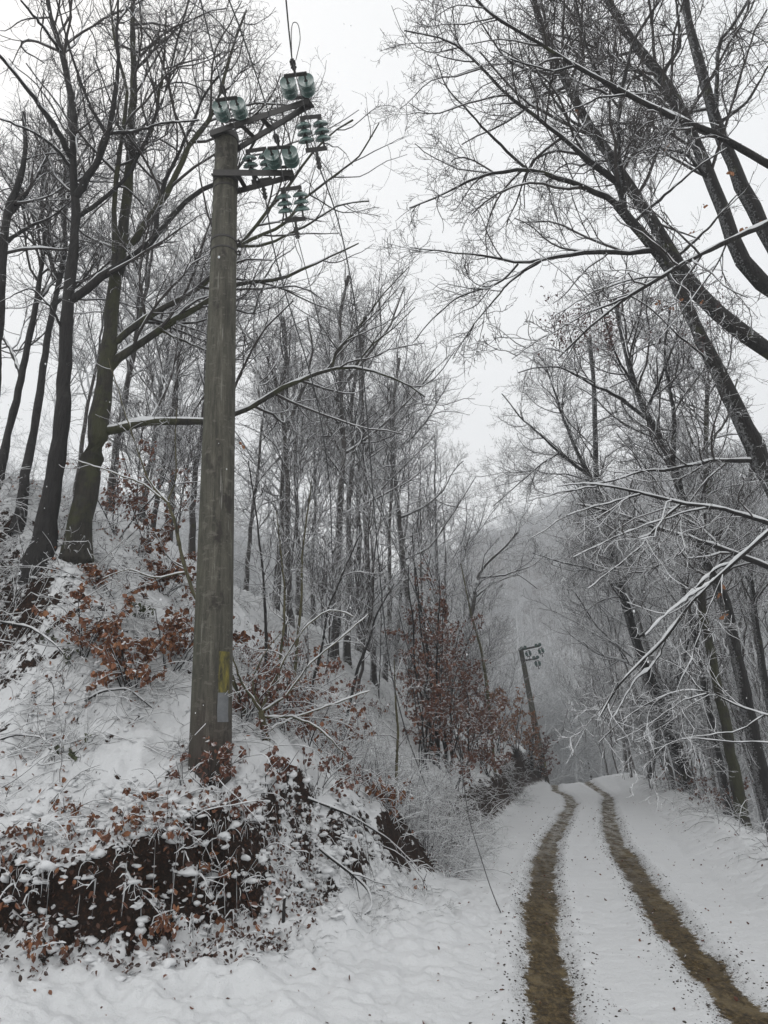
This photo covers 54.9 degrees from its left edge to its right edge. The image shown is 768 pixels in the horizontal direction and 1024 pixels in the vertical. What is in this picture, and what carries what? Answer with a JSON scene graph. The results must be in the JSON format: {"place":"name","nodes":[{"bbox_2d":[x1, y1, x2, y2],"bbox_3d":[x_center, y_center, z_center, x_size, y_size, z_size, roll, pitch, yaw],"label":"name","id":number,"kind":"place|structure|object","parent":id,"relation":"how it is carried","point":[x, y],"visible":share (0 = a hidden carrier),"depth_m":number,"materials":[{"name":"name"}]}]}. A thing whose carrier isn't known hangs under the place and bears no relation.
{"place":"outdoors","nodes":[
{"label":"outdoors","id":0,"kind":"place"},
{"bbox_2d":[0,774,767,1023],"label":"road","id":1,"kind":"structure","parent":0,"point":[398,966],"depth_m":6.49,"materials":[{"name":"snow"}]},
{"bbox_2d":[17,922,68,963],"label":"leaf tuft","id":2,"kind":"object","parent":1,"relation":"on","point":[30,943],"visible":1,"depth_m":5.66,"materials":[{"name":"brown plant"}]},
{"bbox_2d":[0,733,762,1023],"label":"fallen leaves","id":3,"kind":"object","parent":1,"relation":"on","point":[313,968],"depth_m":8.14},
{"bbox_2d":[517,785,582,1023],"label":"wheel rut","id":4,"kind":"structure","parent":1,"relation":"on","point":[549,984],"depth_m":7.51,"materials":[{"name":"soil"}]},
{"bbox_2d":[469,815,767,1023],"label":"mud crumbs","id":5,"kind":"object","parent":1,"relation":"on","point":[707,1005],"visible":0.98,"depth_m":7.26,"materials":[{"name":"soil"}]},
{"bbox_2d":[584,781,767,1023],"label":"wheel rut","id":6,"kind":"structure","parent":1,"relation":"on","point":[699,963],"depth_m":8.02,"materials":[{"name":"soil"}]},
{"bbox_2d":[0,473,767,965],"bbox_3d":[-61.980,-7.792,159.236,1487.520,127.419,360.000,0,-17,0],"label":"ground","id":7,"kind":"structure","parent":0,"point":[122,757],"depth_m":8.43,"materials":[{"name":"snow"}]},
{"bbox_2d":[0,81,128,394],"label":"bare tree","id":8,"kind":"object","parent":7,"relation":"on","point":[14,202],"visible":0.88,"depth_m":12.68,"materials":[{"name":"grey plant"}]},
{"bbox_2d":[0,113,137,489],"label":"bare tree","id":9,"kind":"object","parent":7,"relation":"on","point":[28,342],"visible":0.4,"depth_m":15.10,"materials":[{"name":"brown plant"}]},
{"bbox_2d":[0,36,166,534],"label":"bare tree","id":10,"kind":"object","parent":7,"relation":"on","point":[24,482],"visible":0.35,"depth_m":15.39,"materials":[{"name":"brown plant"}]},
{"bbox_2d":[31,582,135,659],"bbox_3d":[-3.781,1.438,9.498,1.116,0.950,1.237,0,-17,0],"label":"shrub","id":11,"kind":"object","parent":7,"relation":"on","point":[110,626],"visible":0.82,"depth_m":9.27,"materials":[{"name":"brown plant"}]},
{"bbox_2d":[37,232,181,495],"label":"bare tree","id":12,"kind":"object","parent":7,"relation":"on","point":[91,386],"visible":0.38,"depth_m":25.83,"materials":[{"name":"brown plant"}]},
{"bbox_2d":[36,366,190,513],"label":"young tree","id":13,"kind":"object","parent":7,"relation":"on","point":[116,441],"visible":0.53,"depth_m":18.83,"materials":[{"name":"grey plant"}]},
{"bbox_2d":[81,563,157,598],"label":"shrub","id":14,"kind":"object","parent":7,"relation":"on","point":[94,572],"visible":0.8,"depth_m":10.30,"materials":[{"name":"brown plant"}]},
{"bbox_2d":[0,787,249,939],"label":"undergrowth","id":15,"kind":"object","parent":7,"relation":"on","point":[191,922],"visible":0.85,"depth_m":6.41,"materials":[{"name":"plant"}]},
{"bbox_2d":[66,439,189,541],"bbox_3d":[-4.957,-0.423,14.293,2.331,2.417,1.560,0,-17,0],"label":"shrub","id":16,"kind":"object","parent":7,"relation":"on","point":[131,501],"visible":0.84,"depth_m":14.10,"materials":[{"name":"brown plant"}]},
{"bbox_2d":[86,613,185,691],"bbox_3d":[-3.126,1.679,8.985,1.119,1.094,1.480,0,-17,0],"label":"shrub","id":17,"kind":"object","parent":7,"relation":"on","point":[112,659],"visible":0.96,"depth_m":8.84,"materials":[{"name":"brown plant"}]},
{"bbox_2d":[32,94,258,510],"bbox_3d":[-7.260,-5.396,21.785,6.895,14.423,6.297,8,-15,-11],"label":"bare tree","id":18,"kind":"object","parent":7,"relation":"on","point":[139,314],"visible":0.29,"depth_m":22.07,"materials":[{"name":"grey plant"}]},
{"bbox_2d":[60,348,245,713],"bbox_3d":[-3.208,0.029,10.071,3.105,5.360,1.335,0,-17,0],"label":"sapling","id":19,"kind":"object","parent":7,"relation":"on","point":[159,494],"visible":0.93,"depth_m":10.10,"materials":[{"name":"plant"}]},
{"bbox_2d":[90,277,242,542],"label":"bare tree","id":20,"kind":"object","parent":7,"relation":"on","point":[199,383],"visible":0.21,"depth_m":26.41,"materials":[{"name":"brown plant"}]},
{"bbox_2d":[136,541,196,607],"bbox_3d":[-3.631,1.089,12.692,1.366,1.190,0.951,13,-21,-36],"label":"shrub","id":21,"kind":"object","parent":7,"relation":"on","point":[159,564],"visible":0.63,"depth_m":12.56,"materials":[{"name":"brown plant"}]},
{"bbox_2d":[137,385,203,545],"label":"young tree","id":22,"kind":"object","parent":7,"relation":"on","point":[191,456],"visible":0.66,"depth_m":17.82,"materials":[{"name":"grey plant"}]},
{"bbox_2d":[0,0,358,583],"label":"bare tree","id":23,"kind":"object","parent":7,"relation":"on","point":[46,520],"visible":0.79,"depth_m":12.93,"materials":[{"name":"brown plant"}]},
{"bbox_2d":[117,244,242,522],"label":"bare tree","id":24,"kind":"object","parent":7,"relation":"on","point":[158,377],"visible":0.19,"depth_m":26.30,"materials":[{"name":"brown plant"}]},
{"bbox_2d":[92,193,283,528],"bbox_3d":[-5.338,-3.893,20.558,5.799,11.366,3.674,-4,-18,14],"label":"bare tree","id":25,"kind":"object","parent":7,"relation":"on","point":[178,370],"visible":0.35,"depth_m":20.59,"materials":[{"name":"grey plant"}]},
{"bbox_2d":[129,606,249,671],"bbox_3d":[-2.650,1.706,9.796,1.427,1.102,1.569,-16,-23,41],"label":"shrub","id":26,"kind":"object","parent":7,"relation":"on","point":[173,630],"visible":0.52,"depth_m":9.61,"materials":[{"name":"brown plant"}]},
{"bbox_2d":[108,184,283,560],"bbox_3d":[-5.264,-3.724,20.942,4.869,12.407,3.786,-7,-18,21],"label":"bare tree","id":27,"kind":"object","parent":7,"relation":"on","point":[192,533],"visible":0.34,"depth_m":21.05,"materials":[{"name":"grey plant"}]},
{"bbox_2d":[0,787,392,981],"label":"fallen leaves","id":28,"kind":"object","parent":7,"relation":"on","point":[111,958],"depth_m":6.37,"materials":[{"name":"plant"}]},
{"bbox_2d":[0,793,403,906],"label":"drooping grass","id":29,"kind":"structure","parent":7,"relation":"on","point":[1,841],"depth_m":7.46,"materials":[{"name":"plant"}]},
{"bbox_2d":[186,736,246,792],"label":"shrub","id":30,"kind":"object","parent":7,"relation":"on","point":[221,756],"visible":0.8,"depth_m":7.33,"materials":[{"name":"brown plant"}]},
{"bbox_2d":[0,543,437,983],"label":"snow pillows","id":31,"kind":"object","parent":7,"relation":"on","point":[141,921],"visible":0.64,"depth_m":6.88,"materials":[{"name":"snow"}]},
{"bbox_2d":[0,476,464,915],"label":"fallen leaves","id":32,"kind":"object","parent":7,"relation":"on","point":[64,779],"depth_m":8.63,"materials":[{"name":"plant"}]},
{"bbox_2d":[0,452,482,901],"bbox_3d":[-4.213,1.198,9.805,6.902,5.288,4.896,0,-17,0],"label":"undergrowth","id":33,"kind":"object","parent":7,"relation":"on","point":[163,695],"visible":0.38,"depth_m":9.04,"materials":[{"name":"plant"}]},
{"bbox_2d":[188,58,330,787],"bbox_3d":[-1.535,-0.894,8.429,1.642,9.243,1.465,-6,-18,18],"label":"utility pole","id":34,"kind":"object","parent":7,"relation":"on","point":[212,671],"visible":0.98,"depth_m":8.67,"materials":[{"name":"wood"}]},
{"bbox_2d":[319,169,438,810],"bbox_3d":[0.201,0.719,11.784,0.524,8.718,7.407,-4,-18,14],"label":"power wire","id":35,"kind":"object","parent":34,"relation":"attached to","point":[370,463],"visible":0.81,"depth_m":11.27,"materials":[{"name":"metal"}]},
{"bbox_2d":[26,0,493,577],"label":"bare tree","id":36,"kind":"object","parent":7,"relation":"on","point":[86,492],"visible":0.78,"depth_m":13.23,"materials":[{"name":"brown plant"}]},
{"bbox_2d":[232,659,292,722],"bbox_3d":[-1.543,2.224,9.057,0.963,0.820,1.244,0,-17,0],"label":"shrub","id":37,"kind":"object","parent":7,"relation":"on","point":[265,691],"visible":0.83,"depth_m":8.84,"materials":[{"name":"brown plant"}]},
{"bbox_2d":[234,433,292,686],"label":"sapling","id":38,"kind":"object","parent":7,"relation":"on","point":[264,599],"visible":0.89,"depth_m":11.51,"materials":[{"name":"brown plant"}]},
{"bbox_2d":[239,745,298,793],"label":"shrub","id":39,"kind":"object","parent":7,"relation":"on","point":[278,763],"visible":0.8,"depth_m":7.73,"materials":[{"name":"brown plant"}]},
{"bbox_2d":[234,283,322,590],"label":"bare tree","id":40,"kind":"object","parent":7,"relation":"on","point":[254,515],"visible":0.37,"depth_m":27.97,"materials":[{"name":"grey plant"}]},
{"bbox_2d":[246,480,314,695],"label":"sapling","id":41,"kind":"object","parent":7,"relation":"on","point":[284,593],"visible":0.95,"depth_m":10.86,"materials":[{"name":"plant"}]},
{"bbox_2d":[196,396,365,643],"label":"young tree","id":42,"kind":"object","parent":7,"relation":"on","point":[301,469],"visible":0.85,"depth_m":18.42,"materials":[{"name":"grey plant"}]},
{"bbox_2d":[236,274,342,627],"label":"bare tree","id":43,"kind":"object","parent":7,"relation":"on","point":[287,489],"visible":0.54,"depth_m":24.41,"materials":[{"name":"grey plant"}]},
{"bbox_2d":[234,326,348,616],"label":"bare tree","id":44,"kind":"object","parent":7,"relation":"on","point":[270,493],"visible":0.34,"depth_m":28.90,"materials":[{"name":"grey plant"}]},
{"bbox_2d":[235,356,355,601],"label":"bare tree","id":45,"kind":"object","parent":7,"relation":"on","point":[275,568],"visible":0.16,"depth_m":31.32,"materials":[{"name":"grey plant"}]},
{"bbox_2d":[60,499,537,880],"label":"undergrowth","id":46,"kind":"object","parent":7,"relation":"on","point":[484,842],"visible":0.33,"depth_m":14.61,"materials":[{"name":"plant"}]},
{"bbox_2d":[233,585,369,763],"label":"sapling","id":47,"kind":"object","parent":7,"relation":"on","point":[263,716],"visible":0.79,"depth_m":8.84,"materials":[{"name":"plant"}]},
{"bbox_2d":[234,266,372,610],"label":"bare tree","id":48,"kind":"object","parent":7,"relation":"on","point":[271,438],"visible":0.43,"depth_m":25.25,"materials":[{"name":"grey plant"}]},
{"bbox_2d":[263,646,355,718],"bbox_3d":[-1.055,2.390,9.987,1.310,1.076,1.011,10,-20,-30],"label":"shrub","id":49,"kind":"object","parent":7,"relation":"on","point":[332,667],"visible":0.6,"depth_m":9.94,"materials":[{"name":"brown plant"}]},
{"bbox_2d":[275,455,346,708],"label":"sapling","id":50,"kind":"object","parent":7,"relation":"on","point":[301,597],"visible":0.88,"depth_m":12.97,"materials":[{"name":"plant"}]},
{"bbox_2d":[251,497,392,684],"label":"young tree","id":51,"kind":"object","parent":7,"relation":"on","point":[326,566],"visible":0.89,"depth_m":18.00,"materials":[{"name":"grey plant"}]},
{"bbox_2d":[297,746,363,797],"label":"shrub","id":52,"kind":"object","parent":7,"relation":"on","point":[325,764],"visible":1,"depth_m":8.59,"materials":[{"name":"brown plant"}]},
{"bbox_2d":[215,814,463,976],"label":"undergrowth","id":53,"kind":"object","parent":7,"relation":"on","point":[373,915],"visible":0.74,"depth_m":7.33,"materials":[{"name":"plant"}]},
{"bbox_2d":[297,517,386,719],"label":"sapling","id":54,"kind":"object","parent":7,"relation":"on","point":[325,625],"visible":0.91,"depth_m":11.26,"materials":[{"name":"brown plant"}]},
{"bbox_2d":[309,694,376,763],"bbox_3d":[-0.502,3.268,11.031,1.049,1.077,1.143,-16,-23,42],"label":"shrub","id":55,"kind":"object","parent":7,"relation":"on","point":[359,713],"visible":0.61,"depth_m":10.89,"materials":[{"name":"brown plant"}]},
{"bbox_2d":[160,637,532,904],"bbox_3d":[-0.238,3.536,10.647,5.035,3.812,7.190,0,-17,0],"label":"undergrowth","id":56,"kind":"object","parent":7,"relation":"on","point":[401,784],"visible":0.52,"depth_m":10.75,"materials":[{"name":"plant"}]},
{"bbox_2d":[296,294,399,668],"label":"bare tree","id":57,"kind":"object","parent":7,"relation":"on","point":[347,648],"visible":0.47,"depth_m":25.20,"materials":[{"name":"grey plant"}]},
{"bbox_2d":[274,240,453,666],"bbox_3d":[-0.844,-2.390,24.014,5.868,15.284,4.926,-6,-18,20],"label":"bare tree","id":58,"kind":"object","parent":7,"relation":"on","point":[343,445],"visible":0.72,"depth_m":24.23,"materials":[{"name":"grey plant"}]},
{"bbox_2d":[311,554,423,698],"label":"young tree","id":59,"kind":"object","parent":7,"relation":"on","point":[381,620],"visible":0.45,"depth_m":21.97,"materials":[{"name":"grey plant"}]},
{"bbox_2d":[270,259,465,651],"bbox_3d":[-1.284,-1.989,32.953,9.028,18.412,7.171,10,-20,-30],"label":"bare tree","id":60,"kind":"object","parent":7,"relation":"on","point":[378,395],"visible":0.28,"depth_m":33.31,"materials":[{"name":"grey plant"}]},
{"bbox_2d":[282,415,454,691],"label":"young tree","id":61,"kind":"object","parent":7,"relation":"on","point":[370,584],"visible":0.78,"depth_m":20.07,"materials":[{"name":"grey plant"}]},
{"bbox_2d":[0,384,767,831],"label":"far wood","id":62,"kind":"object","parent":7,"relation":"on","point":[550,705],"depth_m":59.12,"materials":[{"name":"plant"}]},
{"bbox_2d":[316,292,452,688],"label":"bare tree","id":63,"kind":"object","parent":7,"relation":"on","point":[373,674],"visible":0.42,"depth_m":26.05,"materials":[{"name":"brown plant"}]},
{"bbox_2d":[361,646,421,799],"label":"sapling","id":64,"kind":"object","parent":7,"relation":"on","point":[397,733],"visible":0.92,"depth_m":12.21,"materials":[{"name":"plant"}]},
{"bbox_2d":[324,410,465,665],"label":"bare tree","id":65,"kind":"object","parent":7,"relation":"on","point":[402,521],"visible":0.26,"depth_m":37.76,"materials":[{"name":"brown plant"}]},
{"bbox_2d":[331,341,462,681],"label":"bare tree","id":66,"kind":"object","parent":7,"relation":"on","point":[391,468],"visible":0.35,"depth_m":28.55,"materials":[{"name":"brown plant"}]},
{"bbox_2d":[350,311,476,704],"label":"bare tree","id":67,"kind":"object","parent":7,"relation":"on","point":[399,525],"visible":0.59,"depth_m":29.26,"materials":[{"name":"grey plant"}]},
{"bbox_2d":[360,422,468,682],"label":"bare tree","id":68,"kind":"object","parent":7,"relation":"on","point":[434,559],"visible":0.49,"depth_m":39.53,"materials":[{"name":"brown plant"}]},
{"bbox_2d":[373,584,457,716],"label":"young tree","id":69,"kind":"object","parent":7,"relation":"on","point":[398,646],"visible":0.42,"depth_m":22.92,"materials":[{"name":"grey plant"}]},
{"bbox_2d":[381,554,465,767],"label":"beech sapling","id":70,"kind":"object","parent":7,"relation":"on","point":[445,614],"visible":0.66,"depth_m":18.34,"materials":[{"name":"brown plant"}]},
{"bbox_2d":[396,638,456,771],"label":"beech sapling","id":71,"kind":"object","parent":7,"relation":"on","point":[430,715],"visible":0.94,"depth_m":16.43,"materials":[{"name":"brown plant"}]},
{"bbox_2d":[378,562,488,696],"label":"young tree","id":72,"kind":"object","parent":7,"relation":"on","point":[447,592],"visible":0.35,"depth_m":26.08,"materials":[{"name":"grey plant"}]},
{"bbox_2d":[401,601,484,767],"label":"beech sapling","id":73,"kind":"object","parent":7,"relation":"on","point":[446,732],"visible":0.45,"depth_m":19.27,"materials":[{"name":"brown plant"}]},
{"bbox_2d":[398,640,500,772],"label":"beech sapling","id":74,"kind":"object","parent":7,"relation":"on","point":[470,687],"visible":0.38,"depth_m":21.15,"materials":[{"name":"brown plant"}]},
{"bbox_2d":[386,466,513,686],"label":"bare tree","id":75,"kind":"object","parent":7,"relation":"on","point":[463,546],"visible":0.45,"depth_m":44.70,"materials":[{"name":"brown plant"}]},
{"bbox_2d":[402,698,511,792],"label":"beech sapling","id":76,"kind":"object","parent":7,"relation":"on","point":[470,758],"visible":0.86,"depth_m":17.33,"materials":[{"name":"brown plant"}]},
{"bbox_2d":[440,613,493,722],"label":"young tree","id":77,"kind":"object","parent":7,"relation":"on","point":[471,658],"visible":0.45,"depth_m":26.14,"materials":[{"name":"grey plant"}]},
{"bbox_2d":[423,505,554,715],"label":"bare tree","id":78,"kind":"object","parent":7,"relation":"on","point":[477,578],"visible":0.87,"depth_m":34.44,"materials":[{"name":"grey plant"}]},
{"bbox_2d":[457,567,525,705],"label":"young tree","id":79,"kind":"object","parent":7,"relation":"on","point":[498,643],"visible":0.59,"depth_m":36.06,"materials":[{"name":"grey plant"}]},
{"bbox_2d":[239,0,767,619],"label":"bare tree","id":80,"kind":"object","parent":7,"relation":"on","point":[743,424],"visible":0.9,"depth_m":11.06,"materials":[{"name":"grey plant"}]},
{"bbox_2d":[518,643,549,783],"bbox_3d":[8.461,10.942,38.986,1.420,7.897,1.364,-10,-18,6],"label":"utility pole","id":81,"kind":"object","parent":7,"relation":"on","point":[528,687],"visible":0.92,"depth_m":39.91,"materials":[{"name":"wood"}]},
{"bbox_2d":[456,306,695,796],"bbox_3d":[7.055,1.132,25.087,9.302,17.823,4.869,8,-19,-23],"label":"bare tree","id":82,"kind":"object","parent":7,"relation":"on","point":[622,597],"visible":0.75,"depth_m":25.02,"materials":[{"name":"brown plant"}]},
{"bbox_2d":[404,0,767,813],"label":"bare tree","id":83,"kind":"object","parent":7,"relation":"on","point":[696,592],"visible":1,"depth_m":7.51,"materials":[{"name":"grey plant"}]},
{"bbox_2d":[542,594,643,777],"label":"young tree","id":84,"kind":"object","parent":7,"relation":"on","point":[597,676],"visible":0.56,"depth_m":32.32,"materials":[{"name":"grey plant"}]},
{"bbox_2d":[562,662,625,774],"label":"young tree","id":85,"kind":"object","parent":7,"relation":"on","point":[598,723],"visible":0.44,"depth_m":36.71,"materials":[{"name":"grey plant"}]},
{"bbox_2d":[554,550,643,772],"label":"bare tree","id":86,"kind":"object","parent":7,"relation":"on","point":[624,758],"visible":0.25,"depth_m":43.57,"materials":[{"name":"grey plant"}]},
{"bbox_2d":[439,0,767,359],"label":"bare tree","id":87,"kind":"object","parent":7,"relation":"on","point":[760,346],"visible":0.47,"depth_m":13.20,"materials":[{"name":"brown plant"}]},
{"bbox_2d":[536,466,676,789],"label":"bare tree","id":88,"kind":"object","parent":7,"relation":"on","point":[669,771],"visible":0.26,"depth_m":31.33,"materials":[{"name":"grey plant"}]},
{"bbox_2d":[518,461,699,797],"bbox_3d":[8.983,4.618,28.557,6.484,14.358,5.914,6,-18,-17],"label":"bare tree","id":89,"kind":"object","parent":7,"relation":"on","point":[608,639],"visible":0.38,"depth_m":27.82,"materials":[{"name":"grey plant"}]},
{"bbox_2d":[588,673,663,787],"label":"young tree","id":90,"kind":"object","parent":7,"relation":"on","point":[628,731],"visible":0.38,"depth_m":27.83,"materials":[{"name":"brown plant"}]},
{"bbox_2d":[492,221,767,832],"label":"bare tree","id":91,"kind":"object","parent":7,"relation":"on","point":[756,751],"visible":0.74,"depth_m":16.72,"materials":[{"name":"brown plant"}]},
{"bbox_2d":[494,0,767,296],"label":"bare tree","id":92,"kind":"object","parent":7,"relation":"on","point":[752,271],"visible":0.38,"depth_m":13.93,"materials":[{"name":"brown plant"}]},
{"bbox_2d":[614,674,707,788],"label":"young tree","id":93,"kind":"object","parent":7,"relation":"on","point":[653,726],"visible":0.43,"depth_m":25.84,"materials":[{"name":"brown plant"}]},
{"bbox_2d":[628,637,721,798],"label":"young tree","id":94,"kind":"object","parent":7,"relation":"on","point":[688,745],"visible":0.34,"depth_m":25.00,"materials":[{"name":"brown plant"}]},
{"bbox_2d":[605,577,747,781],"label":"sapling","id":95,"kind":"object","parent":7,"relation":"on","point":[677,677],"visible":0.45,"depth_m":23.89,"materials":[{"name":"grey plant"}]},
{"bbox_2d":[593,0,767,252],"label":"bare tree","id":96,"kind":"object","parent":7,"relation":"on","point":[752,206],"visible":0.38,"depth_m":14.88,"materials":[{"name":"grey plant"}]},
{"bbox_2d":[593,407,767,792],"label":"bare tree","id":97,"kind":"object","parent":7,"relation":"on","point":[672,596],"visible":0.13,"depth_m":24.96,"materials":[{"name":"grey plant"}]},
{"bbox_2d":[636,552,742,817],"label":"bare tree","id":98,"kind":"object","parent":7,"relation":"on","point":[717,753],"visible":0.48,"depth_m":21.30,"materials":[{"name":"brown plant"}]},
{"bbox_2d":[612,294,767,828],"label":"bare tree","id":99,"kind":"object","parent":7,"relation":"on","point":[737,787],"visible":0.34,"depth_m":18.39,"materials":[{"name":"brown plant"}]},
{"bbox_2d":[617,763,767,863],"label":"undergrowth","id":100,"kind":"object","parent":7,"relation":"on","point":[698,809],"visible":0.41,"depth_m":18.22,"materials":[{"name":"plant"}]},
{"bbox_2d":[617,404,767,832],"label":"bare tree","id":101,"kind":"object","parent":7,"relation":"on","point":[752,783],"visible":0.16,"depth_m":23.77,"materials":[{"name":"grey plant"}]},
{"bbox_2d":[643,567,767,783],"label":"young tree","id":102,"kind":"object","parent":7,"relation":"on","point":[745,750],"visible":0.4,"depth_m":22.53,"materials":[{"name":"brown plant"}]},
{"bbox_2d":[691,433,767,712],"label":"bare tree","id":103,"kind":"object","parent":7,"relation":"on","point":[760,648],"visible":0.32,"depth_m":19.11,"materials":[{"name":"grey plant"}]},
{"bbox_2d":[695,645,767,786],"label":"young tree","id":104,"kind":"object","parent":7,"relation":"on","point":[754,688],"visible":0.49,"depth_m":19.34,"materials":[{"name":"brown plant"}]},
{"bbox_2d":[0,0,767,584],"label":"sky","id":105,"kind":"structure","parent":0,"point":[325,24],"materials":[{"name":"white"}]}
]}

